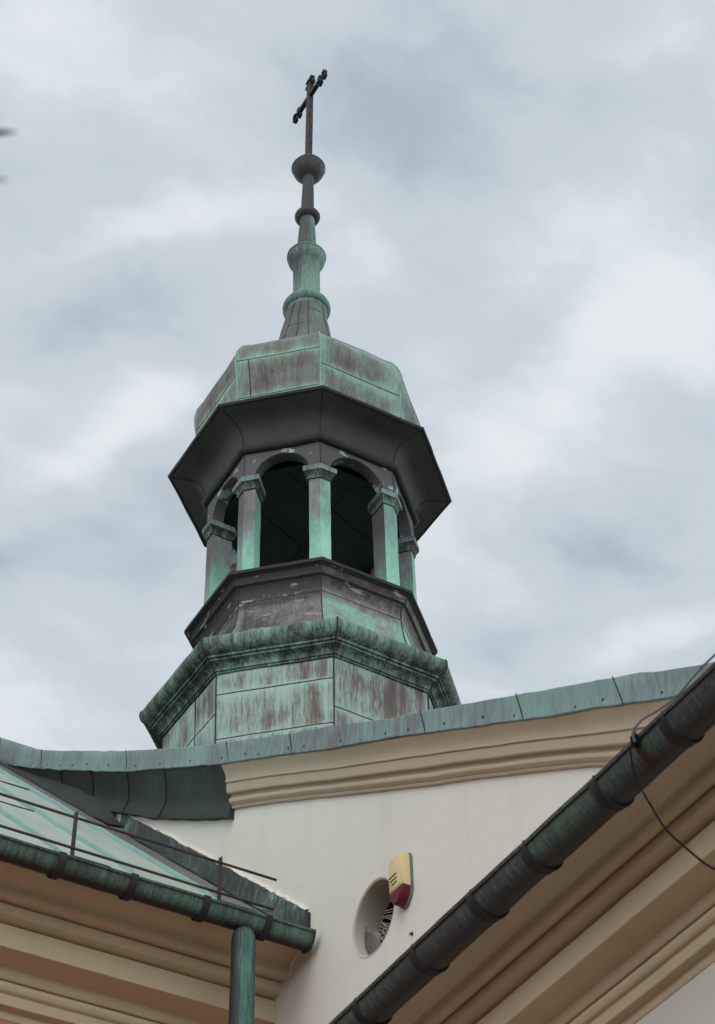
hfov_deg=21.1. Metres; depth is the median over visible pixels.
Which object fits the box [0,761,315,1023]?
church wing
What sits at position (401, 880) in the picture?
alarm siren
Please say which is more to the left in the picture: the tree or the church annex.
the tree
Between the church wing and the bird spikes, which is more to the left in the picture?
the church wing
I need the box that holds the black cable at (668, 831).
[629,745,714,870]
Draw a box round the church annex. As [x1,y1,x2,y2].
[329,662,714,1023]
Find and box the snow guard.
[0,792,276,911]
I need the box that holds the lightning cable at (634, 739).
[630,654,714,747]
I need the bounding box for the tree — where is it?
[0,116,19,180]
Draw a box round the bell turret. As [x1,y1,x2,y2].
[139,69,460,748]
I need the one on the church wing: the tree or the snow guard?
the snow guard
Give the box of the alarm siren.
[388,852,413,909]
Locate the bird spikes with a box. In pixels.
[364,909,392,954]
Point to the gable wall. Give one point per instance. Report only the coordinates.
(326, 826)
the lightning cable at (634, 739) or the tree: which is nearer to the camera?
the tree
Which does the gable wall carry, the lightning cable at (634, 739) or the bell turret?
the bell turret
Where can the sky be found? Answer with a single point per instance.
(514, 200)
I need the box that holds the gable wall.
[0,662,713,1023]
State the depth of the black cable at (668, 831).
6.44 m
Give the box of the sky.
[0,0,714,750]
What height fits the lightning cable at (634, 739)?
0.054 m

